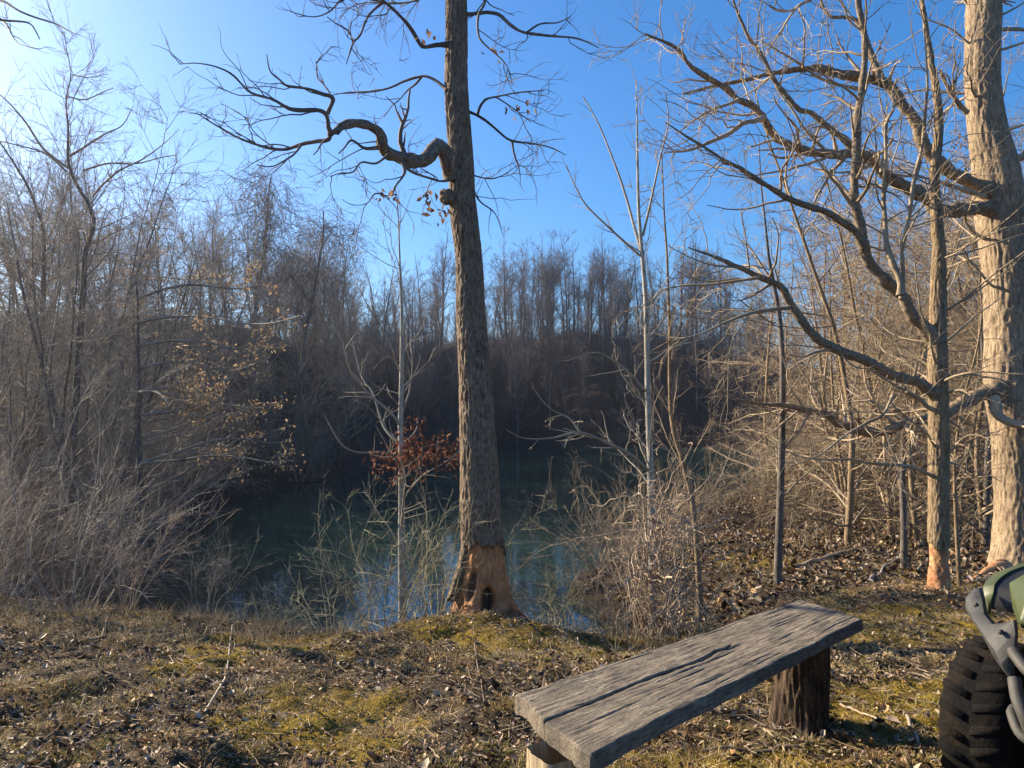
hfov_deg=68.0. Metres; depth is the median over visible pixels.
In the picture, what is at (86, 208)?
bank tree
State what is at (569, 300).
woodland tree
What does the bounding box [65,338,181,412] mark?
brush
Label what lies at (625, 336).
woodland tree
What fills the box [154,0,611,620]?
gnawed oak
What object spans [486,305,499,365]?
woodland tree
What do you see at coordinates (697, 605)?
brush
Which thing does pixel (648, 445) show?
young tree
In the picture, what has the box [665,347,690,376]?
brush
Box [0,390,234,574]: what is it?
thicket shrub
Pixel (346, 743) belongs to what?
dry grass
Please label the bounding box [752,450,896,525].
brush
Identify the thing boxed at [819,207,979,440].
hillside tree
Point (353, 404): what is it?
bank tree
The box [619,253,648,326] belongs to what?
woodland tree
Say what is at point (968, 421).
hillside tree
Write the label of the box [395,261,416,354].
woodland tree
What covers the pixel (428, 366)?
woodland tree
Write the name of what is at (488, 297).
woodland tree
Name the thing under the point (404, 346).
woodland tree
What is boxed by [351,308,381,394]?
woodland tree
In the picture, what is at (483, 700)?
fallen stick
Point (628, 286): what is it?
woodland tree
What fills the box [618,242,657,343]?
woodland tree
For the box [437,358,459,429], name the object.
woodland tree
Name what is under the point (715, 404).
woodland tree
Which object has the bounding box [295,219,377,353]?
bank tree
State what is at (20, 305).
bank tree
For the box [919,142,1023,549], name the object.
hillside tree
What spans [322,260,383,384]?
bank tree
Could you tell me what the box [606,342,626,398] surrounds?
woodland tree
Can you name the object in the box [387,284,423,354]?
woodland tree
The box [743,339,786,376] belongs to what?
brush
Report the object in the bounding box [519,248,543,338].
woodland tree
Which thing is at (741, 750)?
fallen stick
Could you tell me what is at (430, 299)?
woodland tree
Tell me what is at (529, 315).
woodland tree
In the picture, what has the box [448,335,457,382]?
woodland tree
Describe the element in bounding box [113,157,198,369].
bank tree
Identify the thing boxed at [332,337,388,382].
brush
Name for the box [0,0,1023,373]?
sky
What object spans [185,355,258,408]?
brush
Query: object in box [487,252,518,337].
woodland tree
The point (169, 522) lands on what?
brush
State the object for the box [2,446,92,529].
thicket shrub
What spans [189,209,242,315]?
bank tree
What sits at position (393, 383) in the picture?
brush
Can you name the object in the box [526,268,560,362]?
woodland tree
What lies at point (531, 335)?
woodland tree
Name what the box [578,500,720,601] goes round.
brush
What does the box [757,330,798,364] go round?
brush
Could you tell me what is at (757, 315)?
woodland tree
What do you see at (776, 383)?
hillside tree
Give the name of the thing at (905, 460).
brush
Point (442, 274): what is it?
woodland tree
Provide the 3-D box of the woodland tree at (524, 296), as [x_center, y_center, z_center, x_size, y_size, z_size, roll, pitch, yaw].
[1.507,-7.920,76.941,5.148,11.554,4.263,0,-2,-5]
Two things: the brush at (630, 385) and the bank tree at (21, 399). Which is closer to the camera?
the bank tree at (21, 399)
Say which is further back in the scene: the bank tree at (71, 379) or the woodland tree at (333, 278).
the woodland tree at (333, 278)
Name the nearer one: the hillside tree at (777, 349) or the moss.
the moss
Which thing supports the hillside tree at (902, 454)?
on the ground at (368, 431)
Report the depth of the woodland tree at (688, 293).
70.51 m
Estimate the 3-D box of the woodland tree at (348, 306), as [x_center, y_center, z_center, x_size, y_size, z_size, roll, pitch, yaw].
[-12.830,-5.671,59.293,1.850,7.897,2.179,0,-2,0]
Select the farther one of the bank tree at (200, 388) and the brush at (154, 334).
the brush at (154, 334)
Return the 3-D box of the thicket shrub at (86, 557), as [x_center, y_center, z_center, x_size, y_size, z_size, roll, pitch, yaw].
[-5.017,2.048,8.525,2.345,1.965,3.059,1,-2,-17]
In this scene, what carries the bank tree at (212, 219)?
on the ground at (368, 431)
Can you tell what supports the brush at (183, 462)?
on the ground at (368, 431)
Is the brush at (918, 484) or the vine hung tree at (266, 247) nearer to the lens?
the brush at (918, 484)
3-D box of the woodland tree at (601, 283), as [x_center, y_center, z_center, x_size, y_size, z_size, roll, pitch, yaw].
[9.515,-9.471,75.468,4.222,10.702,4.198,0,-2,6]
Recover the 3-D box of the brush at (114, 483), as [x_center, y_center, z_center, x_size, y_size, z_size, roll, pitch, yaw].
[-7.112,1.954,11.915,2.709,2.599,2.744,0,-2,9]
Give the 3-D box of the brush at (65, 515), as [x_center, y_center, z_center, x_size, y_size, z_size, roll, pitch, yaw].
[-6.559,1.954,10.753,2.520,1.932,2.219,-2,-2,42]
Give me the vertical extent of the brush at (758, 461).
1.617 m
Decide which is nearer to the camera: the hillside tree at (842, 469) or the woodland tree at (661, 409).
the hillside tree at (842, 469)
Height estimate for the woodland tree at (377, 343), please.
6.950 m
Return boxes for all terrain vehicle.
[937,562,1023,767]
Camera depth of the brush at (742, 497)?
16.68 m
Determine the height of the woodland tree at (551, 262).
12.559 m
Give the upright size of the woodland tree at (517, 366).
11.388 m
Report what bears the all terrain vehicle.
on the ground at (368, 431)
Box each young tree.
[324,160,459,622]
[506,55,712,632]
[607,122,757,617]
[693,122,867,584]
[896,438,927,567]
[909,239,1023,586]
[951,269,990,544]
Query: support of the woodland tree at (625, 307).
on the ground at (368, 431)
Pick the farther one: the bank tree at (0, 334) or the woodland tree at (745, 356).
the woodland tree at (745, 356)
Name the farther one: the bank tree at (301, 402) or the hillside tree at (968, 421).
the bank tree at (301, 402)
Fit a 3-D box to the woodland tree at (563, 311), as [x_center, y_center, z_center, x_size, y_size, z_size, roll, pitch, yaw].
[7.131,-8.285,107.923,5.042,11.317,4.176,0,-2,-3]
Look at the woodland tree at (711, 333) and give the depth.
67.12 m
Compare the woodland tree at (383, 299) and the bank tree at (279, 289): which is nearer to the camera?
the bank tree at (279, 289)
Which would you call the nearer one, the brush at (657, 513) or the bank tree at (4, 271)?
the brush at (657, 513)
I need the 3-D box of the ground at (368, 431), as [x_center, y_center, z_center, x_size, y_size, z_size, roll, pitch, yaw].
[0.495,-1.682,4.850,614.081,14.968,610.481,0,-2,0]
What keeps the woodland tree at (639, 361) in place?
on the ground at (368, 431)
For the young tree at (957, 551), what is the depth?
7.37 m
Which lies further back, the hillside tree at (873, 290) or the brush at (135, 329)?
the brush at (135, 329)
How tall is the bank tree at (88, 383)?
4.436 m
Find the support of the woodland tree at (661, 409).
on the ground at (368, 431)
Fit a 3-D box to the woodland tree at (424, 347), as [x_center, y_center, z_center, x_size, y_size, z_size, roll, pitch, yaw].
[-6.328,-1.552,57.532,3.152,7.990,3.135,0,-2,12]
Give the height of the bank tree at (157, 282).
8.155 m
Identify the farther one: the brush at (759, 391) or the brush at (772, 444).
the brush at (759, 391)
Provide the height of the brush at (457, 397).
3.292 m
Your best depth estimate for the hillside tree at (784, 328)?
21.91 m
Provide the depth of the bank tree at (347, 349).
47.50 m
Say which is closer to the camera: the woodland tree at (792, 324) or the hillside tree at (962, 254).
the hillside tree at (962, 254)
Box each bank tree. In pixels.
[0,53,137,350]
[0,59,241,448]
[0,136,217,607]
[0,153,82,292]
[0,153,85,327]
[0,154,54,310]
[0,156,27,314]
[0,171,30,298]
[0,175,58,328]
[0,176,45,292]
[0,180,49,415]
[0,186,95,408]
[0,193,28,352]
[0,206,74,390]
[0,218,124,562]
[0,227,104,470]
[0,235,70,434]
[0,267,122,546]
[0,285,55,438]
[0,294,98,495]
[0,309,107,575]
[0,318,50,451]
[0,325,35,453]
[0,339,188,598]
[0,398,44,575]
[2,219,97,401]
[5,340,153,535]
[6,162,255,560]
[6,179,153,437]
[6,201,108,330]
[6,230,74,355]
[6,283,233,604]
[9,210,170,450]
[10,176,132,395]
[11,263,190,551]
[13,147,117,310]
[17,148,123,310]
[18,364,159,584]
[28,323,153,514]
[29,286,203,543]
[35,162,118,308]
[36,156,114,313]
[40,185,117,335]
[44,200,188,472]
[47,340,169,503]
[53,312,187,533]
[58,225,156,402]
[62,191,134,308]
[68,184,116,288]
[82,309,180,480]
[89,273,195,428]
[91,189,146,312]
[92,208,210,387]
[93,216,125,301]
[96,248,253,511]
[98,190,181,305]
[107,209,162,308]
[111,159,189,305]
[111,237,173,358]
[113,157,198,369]
[114,201,201,326]
[120,199,190,400]
[120,291,212,413]
[130,301,207,444]
[150,193,201,320]
[154,230,222,369]
[155,291,244,501]
[156,201,236,353]
[165,226,290,454]
[166,290,258,491]
[172,301,224,433]
[174,212,268,340]
[174,233,227,330]
[178,226,258,325]
[179,193,262,337]
[181,182,243,318]
[184,246,275,490]
[185,235,310,456]
[185,267,240,380]
[186,327,252,488]
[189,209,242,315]
[192,223,243,313]
[193,294,256,416]
[196,218,242,319]
[201,240,272,366]
[205,304,279,469]
[207,186,309,369]
[208,290,249,384]
[224,218,312,329]
[230,243,363,471]
[240,337,293,450]
[245,215,314,363]
[253,268,282,331]
[257,362,340,461]
[260,270,292,349]
[265,239,296,338]
[266,249,303,335]
[269,232,323,379]
[271,238,339,355]
[274,341,322,427]
[278,204,329,336]
[285,300,332,410]
[286,254,347,368]
[287,258,328,339]
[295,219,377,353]
[298,315,333,408]
[302,274,369,426]
[306,314,368,450]
[306,328,374,447]
[312,336,358,429]
[314,284,389,469]
[321,320,364,379]
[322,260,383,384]
[328,320,370,424]
[336,308,391,410]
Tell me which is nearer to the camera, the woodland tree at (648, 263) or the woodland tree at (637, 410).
the woodland tree at (637, 410)
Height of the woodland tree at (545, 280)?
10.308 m
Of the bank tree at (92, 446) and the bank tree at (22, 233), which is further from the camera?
the bank tree at (22, 233)
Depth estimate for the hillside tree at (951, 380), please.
17.32 m
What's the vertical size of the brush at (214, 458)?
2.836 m
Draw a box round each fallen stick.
[17,614,108,647]
[204,624,236,713]
[472,619,503,712]
[692,744,806,753]
[763,728,785,751]
[791,546,868,568]
[839,703,886,727]
[869,557,899,579]
[905,714,922,755]
[916,557,928,571]
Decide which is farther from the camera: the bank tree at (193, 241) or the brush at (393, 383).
the brush at (393, 383)
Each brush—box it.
[0,302,141,424]
[0,324,172,457]
[0,344,257,610]
[0,380,177,597]
[0,424,154,591]
[0,430,122,545]
[0,448,204,610]
[0,449,109,598]
[0,453,110,584]
[0,474,128,595]
[0,495,193,609]
[0,510,116,596]
[0,555,101,600]
[1,484,108,600]
[4,327,205,482]
[4,504,91,597]
[6,332,209,469]
[7,335,248,527]
[8,308,127,380]
[12,415,192,604]
[12,436,176,573]
[14,349,266,531]
[29,404,200,518]
[37,336,163,421]
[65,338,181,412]
[78,394,203,492]
[81,364,274,511]
[82,334,236,466]
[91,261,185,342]
[91,305,171,353]
[93,297,190,374]
[98,331,175,399]
[105,491,201,546]
[117,384,246,505]
[121,390,266,485]
[124,398,276,501]
[124,402,256,506]
[126,403,259,513]
[146,379,240,468]
[155,382,234,479]
[158,372,279,475]
[178,413,259,490]
[180,343,233,381]
[183,348,226,385]
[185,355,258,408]
[186,424,270,493]
[188,390,310,469]
[207,414,263,440]
[217,383,298,473]
[237,379,376,476]
[249,412,313,476]
[252,391,336,464]
[258,384,341,471]
[258,407,363,481]
[266,421,340,480]
[278,414,353,467]
[283,301,340,350]
[327,310,373,362]
[331,299,778,390]
[331,333,399,386]
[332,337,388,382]
[349,325,409,364]
[355,307,393,353]
[356,317,390,356]
[361,328,410,362]
[366,331,409,371]
[368,352,419,394]
[371,327,399,354]
[374,322,398,352]
[380,322,416,374]
[381,376,422,419]
[385,375,437,428]
[397,386,434,421]
[398,372,451,427]
[412,408,459,446]
[422,409,458,441]
[432,415,459,451]
[439,366,458,404]
[443,414,459,442]
[445,383,458,409]
[504,456,699,560]
[504,488,642,572]
[511,453,688,570]
[512,493,748,632]
[515,444,689,584]
[547,554,632,638]
[552,406,607,436]
[554,402,592,431]
[554,485,678,553]
[558,563,618,635]
[561,356,605,378]
[563,404,609,429]
[564,412,747,521]
[567,498,718,610]
[573,445,704,547]
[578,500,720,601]
[582,459,715,539]
[585,338,624,369]
[592,508,765,606]
[599,474,677,530]
[600,488,686,542]
[602,472,717,527]
[603,523,640,549]
[605,454,715,516]
[606,418,642,445]
[606,469,726,527]
[610,368,651,396]
[613,375,644,411]
[619,463,723,516]
[623,489,701,539]
[632,356,673,396]
[637,480,698,538]
[640,414,694,440]
[641,566,769,631]
[642,396,686,431]
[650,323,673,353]
[650,344,667,367]
[654,329,686,357]
[663,440,834,527]
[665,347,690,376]
[678,475,739,532]
[679,448,763,501]
[685,401,847,485]
[691,474,733,504]
[693,449,808,507]
[695,417,858,510]
[707,471,774,511]
[708,339,739,366]
[712,381,837,468]
[726,420,828,475]
[730,421,877,502]
[736,448,787,482]
[737,418,820,473]
[738,372,786,398]
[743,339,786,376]
[746,424,778,445]
[748,403,818,469]
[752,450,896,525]
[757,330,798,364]
[758,438,890,505]
[775,440,866,488]
[804,411,973,476]
[814,443,924,501]
[872,447,969,503]
[884,483,992,532]
[906,466,993,514]
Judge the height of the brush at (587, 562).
2.229 m
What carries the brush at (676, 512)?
on the ground at (368, 431)
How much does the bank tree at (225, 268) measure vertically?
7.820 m
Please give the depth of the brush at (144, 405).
19.44 m
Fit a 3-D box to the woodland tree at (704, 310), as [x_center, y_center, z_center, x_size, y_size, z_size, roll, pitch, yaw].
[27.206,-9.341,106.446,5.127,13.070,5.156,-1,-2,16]
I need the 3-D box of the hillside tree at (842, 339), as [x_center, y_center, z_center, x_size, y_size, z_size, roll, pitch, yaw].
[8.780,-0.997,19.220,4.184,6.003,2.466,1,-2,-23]
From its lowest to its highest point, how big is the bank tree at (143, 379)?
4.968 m
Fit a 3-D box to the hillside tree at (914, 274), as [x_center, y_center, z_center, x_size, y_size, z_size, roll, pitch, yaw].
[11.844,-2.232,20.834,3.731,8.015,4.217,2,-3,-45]
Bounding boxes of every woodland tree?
[277,287,308,351]
[282,214,346,356]
[298,244,345,345]
[304,225,355,342]
[316,221,366,353]
[321,244,364,347]
[328,325,356,381]
[338,265,354,357]
[341,274,362,335]
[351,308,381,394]
[357,259,393,344]
[365,260,411,356]
[365,305,378,360]
[366,349,394,429]
[367,308,383,398]
[374,272,395,341]
[379,277,405,324]
[381,313,417,426]
[382,273,411,330]
[382,287,405,349]
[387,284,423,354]
[392,269,438,367]
[394,317,412,377]
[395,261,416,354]
[396,300,420,344]
[396,311,417,384]
[403,338,437,430]
[404,368,427,436]
[405,292,428,359]
[407,324,430,388]
[409,256,436,344]
[409,277,429,340]
[409,324,446,407]
[411,299,442,445]
[413,326,443,421]
[416,255,448,348]
[419,291,448,336]
[420,292,438,329]
[422,281,451,332]
[425,218,455,357]
[426,254,446,328]
[426,317,445,388]
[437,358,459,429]
[440,271,456,329]
[443,307,452,342]
[444,348,458,393]
[448,330,457,377]
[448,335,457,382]
[450,307,456,339]
[454,260,496,336]
[482,243,501,338]
[486,221,532,355]
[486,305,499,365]
[486,312,499,353]
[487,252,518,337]
[487,286,514,367]
[487,332,498,382]
[490,267,507,350]
[492,272,507,335]
[493,295,534,410]
[494,259,533,344]
[494,362,522,436]
[500,316,542,441]
[503,344,530,425]
[505,253,550,361]
[507,237,540,338]
[508,274,534,370]
[512,242,534,341]
[514,290,535,324]
[515,267,530,328]
[516,300,547,397]
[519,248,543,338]
[523,248,552,339]
[523,295,534,331]
[525,232,565,336]
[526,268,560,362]
[526,292,564,380]
[527,259,543,340]
[527,301,566,413]
[529,232,566,335]
[534,245,552,306]
[535,225,581,338]
[540,246,559,333]
[540,347,555,424]
[542,250,578,349]
[546,227,584,334]
[556,343,597,431]
[557,257,578,351]
[557,290,570,335]
[560,246,586,333]
[562,304,590,385]
[571,261,602,348]
[578,272,598,340]
[579,277,597,320]
[580,236,619,343]
[582,248,597,327]
[584,252,616,326]
[587,227,629,338]
[588,284,619,370]
[592,239,626,341]
[604,253,635,321]
[606,258,629,365]
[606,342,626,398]
[608,266,634,334]
[608,356,634,416]
[612,352,624,401]
[613,258,638,323]
[616,287,633,357]
[617,253,652,337]
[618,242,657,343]
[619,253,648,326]
[619,305,630,364]
[620,307,641,390]
[627,385,644,435]
[628,325,658,412]
[632,292,667,387]
[633,288,659,340]
[635,286,643,338]
[637,268,665,330]
[640,243,662,338]
[648,255,672,350]
[649,273,679,339]
[651,360,667,409]
[652,384,668,434]
[658,331,673,379]
[660,278,682,328]
[660,279,673,332]
[660,313,694,387]
[665,359,683,441]
[667,232,713,350]
[670,263,700,352]
[673,301,727,408]
[677,222,723,344]
[679,220,728,352]
[679,314,701,375]
[687,281,713,340]
[697,290,719,340]
[698,237,733,349]
[699,289,737,381]
[700,298,713,344]
[701,349,719,429]
[703,286,726,342]
[706,273,733,341]
[710,352,738,425]
[714,268,744,357]
[717,254,734,334]
[717,323,738,380]
[719,336,737,396]
[722,284,738,338]
[722,311,759,402]
[722,330,755,414]
[724,304,762,367]
[728,281,789,412]
[737,337,755,372]
[738,289,769,342]
[742,367,769,427]
[747,280,771,353]
[751,336,779,423]
[754,293,768,349]
[788,314,798,366]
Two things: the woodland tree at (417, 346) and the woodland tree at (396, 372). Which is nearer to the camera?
the woodland tree at (396, 372)
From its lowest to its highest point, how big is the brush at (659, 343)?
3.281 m
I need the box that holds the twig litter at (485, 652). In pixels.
[0,559,1023,767]
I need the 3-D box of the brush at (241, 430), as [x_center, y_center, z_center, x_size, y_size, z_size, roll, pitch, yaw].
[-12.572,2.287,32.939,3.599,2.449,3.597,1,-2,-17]
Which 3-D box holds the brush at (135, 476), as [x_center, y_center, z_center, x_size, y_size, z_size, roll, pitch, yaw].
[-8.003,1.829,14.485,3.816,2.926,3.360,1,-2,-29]
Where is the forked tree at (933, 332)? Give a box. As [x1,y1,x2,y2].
[603,0,1023,589]
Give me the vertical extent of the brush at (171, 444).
4.036 m
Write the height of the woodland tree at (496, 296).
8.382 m
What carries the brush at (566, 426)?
on the ground at (368, 431)
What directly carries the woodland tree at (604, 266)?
on the ground at (368, 431)
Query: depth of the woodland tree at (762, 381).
60.88 m
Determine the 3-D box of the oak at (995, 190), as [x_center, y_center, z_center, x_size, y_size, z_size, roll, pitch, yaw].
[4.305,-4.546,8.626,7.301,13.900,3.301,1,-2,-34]
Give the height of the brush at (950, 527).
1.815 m
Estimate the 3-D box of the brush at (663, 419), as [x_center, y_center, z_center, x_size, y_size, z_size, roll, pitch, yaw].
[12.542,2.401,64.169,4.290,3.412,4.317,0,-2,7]
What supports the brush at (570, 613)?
on the ground at (368, 431)
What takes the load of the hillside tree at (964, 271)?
on the ground at (368, 431)
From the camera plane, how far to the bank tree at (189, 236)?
37.04 m
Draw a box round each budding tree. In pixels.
[0,0,180,587]
[0,52,137,512]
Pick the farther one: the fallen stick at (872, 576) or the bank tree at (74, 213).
the bank tree at (74, 213)
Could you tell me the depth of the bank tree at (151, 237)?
17.22 m
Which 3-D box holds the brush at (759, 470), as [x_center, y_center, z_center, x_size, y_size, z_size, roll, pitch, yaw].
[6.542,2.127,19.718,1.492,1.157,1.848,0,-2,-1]
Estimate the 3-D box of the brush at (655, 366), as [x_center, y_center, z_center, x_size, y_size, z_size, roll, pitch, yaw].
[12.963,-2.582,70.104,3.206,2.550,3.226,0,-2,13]
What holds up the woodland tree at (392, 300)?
on the ground at (368, 431)
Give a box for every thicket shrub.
[0,342,141,529]
[0,364,151,493]
[0,372,101,545]
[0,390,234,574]
[0,397,105,568]
[0,397,182,542]
[0,410,135,537]
[0,420,36,504]
[0,426,152,597]
[0,428,189,590]
[0,435,147,544]
[0,449,121,538]
[1,343,229,533]
[1,385,187,553]
[2,376,101,466]
[2,378,195,587]
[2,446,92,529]
[3,393,197,608]
[5,481,184,611]
[6,458,259,605]
[8,414,178,544]
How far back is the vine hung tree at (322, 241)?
39.15 m
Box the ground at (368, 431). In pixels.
[0,313,1023,767]
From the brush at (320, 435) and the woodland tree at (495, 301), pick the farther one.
the woodland tree at (495, 301)
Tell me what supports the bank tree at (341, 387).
on the ground at (368, 431)
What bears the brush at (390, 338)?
on the ground at (368, 431)
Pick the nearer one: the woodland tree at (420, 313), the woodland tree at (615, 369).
the woodland tree at (615, 369)
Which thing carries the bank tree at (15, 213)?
on the ground at (368, 431)
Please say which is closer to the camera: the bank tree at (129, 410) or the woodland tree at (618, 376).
the bank tree at (129, 410)
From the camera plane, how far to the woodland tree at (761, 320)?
73.20 m
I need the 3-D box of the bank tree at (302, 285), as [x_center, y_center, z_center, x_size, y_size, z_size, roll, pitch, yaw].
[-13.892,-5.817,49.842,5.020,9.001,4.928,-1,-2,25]
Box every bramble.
[0,474,124,610]
[0,555,108,609]
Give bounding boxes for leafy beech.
[16,123,261,481]
[86,265,306,609]
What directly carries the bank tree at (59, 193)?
on the ground at (368, 431)
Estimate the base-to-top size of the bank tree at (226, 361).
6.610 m
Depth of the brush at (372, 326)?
64.43 m
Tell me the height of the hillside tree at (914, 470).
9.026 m
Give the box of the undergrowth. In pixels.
[0,294,992,588]
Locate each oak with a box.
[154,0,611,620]
[585,0,1023,578]
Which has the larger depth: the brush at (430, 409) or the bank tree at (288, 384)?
the brush at (430, 409)
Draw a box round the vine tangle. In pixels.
[516,440,775,651]
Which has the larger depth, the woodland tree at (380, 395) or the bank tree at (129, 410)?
the woodland tree at (380, 395)
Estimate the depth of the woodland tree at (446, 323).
80.60 m
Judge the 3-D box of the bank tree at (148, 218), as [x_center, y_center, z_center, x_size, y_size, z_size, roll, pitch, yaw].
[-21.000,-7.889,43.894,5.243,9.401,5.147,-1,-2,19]
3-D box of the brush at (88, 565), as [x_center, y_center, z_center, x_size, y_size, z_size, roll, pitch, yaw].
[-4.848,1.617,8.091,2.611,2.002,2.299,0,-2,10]
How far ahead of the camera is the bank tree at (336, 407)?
41.38 m
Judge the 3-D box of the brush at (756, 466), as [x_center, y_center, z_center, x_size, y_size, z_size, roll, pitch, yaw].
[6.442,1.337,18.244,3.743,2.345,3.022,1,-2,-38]
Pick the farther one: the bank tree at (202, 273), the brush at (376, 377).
the brush at (376, 377)
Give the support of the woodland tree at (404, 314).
on the ground at (368, 431)
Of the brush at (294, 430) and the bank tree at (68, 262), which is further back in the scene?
the brush at (294, 430)
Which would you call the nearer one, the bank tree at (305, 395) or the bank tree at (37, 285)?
the bank tree at (37, 285)
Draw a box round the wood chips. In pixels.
[403,568,1008,646]
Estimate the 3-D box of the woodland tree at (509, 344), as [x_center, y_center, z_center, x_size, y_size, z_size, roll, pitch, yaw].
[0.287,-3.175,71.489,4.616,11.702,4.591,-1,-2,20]
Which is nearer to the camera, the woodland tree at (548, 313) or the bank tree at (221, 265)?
the bank tree at (221, 265)
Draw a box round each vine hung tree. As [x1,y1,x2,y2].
[177,122,337,413]
[210,194,392,431]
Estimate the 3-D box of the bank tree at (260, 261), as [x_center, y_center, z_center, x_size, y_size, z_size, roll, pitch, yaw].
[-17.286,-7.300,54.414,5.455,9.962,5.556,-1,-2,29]
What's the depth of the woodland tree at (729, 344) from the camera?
66.46 m
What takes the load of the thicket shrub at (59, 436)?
on the ground at (368, 431)
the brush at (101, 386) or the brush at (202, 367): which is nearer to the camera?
the brush at (101, 386)
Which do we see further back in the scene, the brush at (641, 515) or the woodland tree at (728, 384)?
the woodland tree at (728, 384)
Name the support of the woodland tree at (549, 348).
on the ground at (368, 431)
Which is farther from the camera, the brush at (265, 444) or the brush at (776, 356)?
the brush at (776, 356)
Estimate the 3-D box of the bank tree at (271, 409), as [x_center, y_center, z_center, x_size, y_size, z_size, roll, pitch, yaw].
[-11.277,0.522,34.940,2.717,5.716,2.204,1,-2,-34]
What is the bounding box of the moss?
[0,586,1022,767]
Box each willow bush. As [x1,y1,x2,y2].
[229,575,330,631]
[233,536,427,635]
[249,453,552,633]
[288,471,548,632]
[453,505,624,637]
[517,551,652,644]
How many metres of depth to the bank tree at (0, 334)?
14.99 m
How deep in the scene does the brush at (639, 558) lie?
9.82 m
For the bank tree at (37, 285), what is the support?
on the ground at (368, 431)
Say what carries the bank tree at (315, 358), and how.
on the ground at (368, 431)
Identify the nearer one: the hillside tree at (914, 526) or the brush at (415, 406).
the hillside tree at (914, 526)
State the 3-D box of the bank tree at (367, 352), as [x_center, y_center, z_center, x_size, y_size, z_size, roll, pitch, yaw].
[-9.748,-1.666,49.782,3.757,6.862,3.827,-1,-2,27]
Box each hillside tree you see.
[678,17,920,550]
[684,335,740,440]
[693,192,874,480]
[708,197,950,527]
[713,170,898,439]
[713,209,838,467]
[714,215,990,542]
[719,263,925,508]
[728,276,839,466]
[735,95,958,404]
[746,219,972,484]
[746,337,847,466]
[748,301,927,536]
[748,386,778,435]
[749,198,873,465]
[754,112,976,534]
[769,222,912,453]
[771,158,968,441]
[778,343,829,436]
[781,251,903,445]
[785,122,1023,494]
[787,171,907,440]
[790,100,1022,479]
[802,185,991,538]
[808,271,966,461]
[810,178,970,442]
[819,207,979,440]
[834,276,919,445]
[835,244,920,440]
[840,5,1023,437]
[840,106,1023,527]
[851,178,981,438]
[853,103,1023,548]
[853,115,1023,536]
[856,163,1022,437]
[861,288,921,440]
[865,224,992,511]
[869,199,966,440]
[878,300,991,490]
[881,247,992,537]
[897,121,1023,395]
[903,302,981,464]
[915,120,1023,355]
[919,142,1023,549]
[924,278,984,407]
[946,164,980,386]
[949,118,1023,386]
[950,313,992,498]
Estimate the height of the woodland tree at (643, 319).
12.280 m
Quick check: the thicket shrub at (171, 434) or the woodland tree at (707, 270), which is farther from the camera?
the woodland tree at (707, 270)
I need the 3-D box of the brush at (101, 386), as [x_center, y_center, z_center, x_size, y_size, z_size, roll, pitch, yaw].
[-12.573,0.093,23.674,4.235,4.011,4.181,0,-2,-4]
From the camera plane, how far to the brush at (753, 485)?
17.00 m
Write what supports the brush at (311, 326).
on the ground at (368, 431)
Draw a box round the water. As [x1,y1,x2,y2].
[125,444,816,633]
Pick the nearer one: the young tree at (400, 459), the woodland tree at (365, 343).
the young tree at (400, 459)
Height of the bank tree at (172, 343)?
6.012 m
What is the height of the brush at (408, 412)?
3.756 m
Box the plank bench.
[515,600,862,767]
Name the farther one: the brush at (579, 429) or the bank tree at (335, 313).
the brush at (579, 429)
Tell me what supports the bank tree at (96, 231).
on the ground at (368, 431)
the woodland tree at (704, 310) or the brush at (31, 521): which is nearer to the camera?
the brush at (31, 521)
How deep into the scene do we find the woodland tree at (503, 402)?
67.69 m
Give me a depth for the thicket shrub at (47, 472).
13.45 m
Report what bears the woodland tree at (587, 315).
on the ground at (368, 431)
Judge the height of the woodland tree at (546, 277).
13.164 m
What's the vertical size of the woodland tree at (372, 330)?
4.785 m
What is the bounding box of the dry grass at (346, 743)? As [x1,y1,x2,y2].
[0,513,1023,767]
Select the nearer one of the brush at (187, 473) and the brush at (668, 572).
the brush at (668, 572)
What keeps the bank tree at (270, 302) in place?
on the ground at (368, 431)
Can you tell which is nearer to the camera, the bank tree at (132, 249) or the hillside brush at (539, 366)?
the bank tree at (132, 249)
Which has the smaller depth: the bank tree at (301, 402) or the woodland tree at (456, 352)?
the bank tree at (301, 402)
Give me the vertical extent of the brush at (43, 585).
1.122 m
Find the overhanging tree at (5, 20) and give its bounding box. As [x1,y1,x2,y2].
[0,0,77,53]
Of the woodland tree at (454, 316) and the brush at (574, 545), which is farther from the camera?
the woodland tree at (454, 316)
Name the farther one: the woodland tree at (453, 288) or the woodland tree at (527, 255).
the woodland tree at (527, 255)
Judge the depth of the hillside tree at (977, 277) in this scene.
18.80 m
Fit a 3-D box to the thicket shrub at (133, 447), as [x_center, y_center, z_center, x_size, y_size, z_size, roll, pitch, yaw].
[-5.343,1.671,10.132,3.388,3.209,3.345,-1,-2,26]
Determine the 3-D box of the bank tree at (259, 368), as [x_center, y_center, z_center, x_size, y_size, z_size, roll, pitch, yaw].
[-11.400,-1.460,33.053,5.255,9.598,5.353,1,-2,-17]
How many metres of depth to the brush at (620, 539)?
14.37 m
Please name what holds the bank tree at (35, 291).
on the ground at (368, 431)
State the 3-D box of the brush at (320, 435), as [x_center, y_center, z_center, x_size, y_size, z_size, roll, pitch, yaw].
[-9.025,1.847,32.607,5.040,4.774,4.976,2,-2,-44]
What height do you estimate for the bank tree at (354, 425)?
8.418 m
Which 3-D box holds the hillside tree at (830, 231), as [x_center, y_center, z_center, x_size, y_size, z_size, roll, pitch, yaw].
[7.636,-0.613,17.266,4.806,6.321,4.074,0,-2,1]
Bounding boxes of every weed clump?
[34,475,236,613]
[108,479,274,621]
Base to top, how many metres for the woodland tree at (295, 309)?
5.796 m

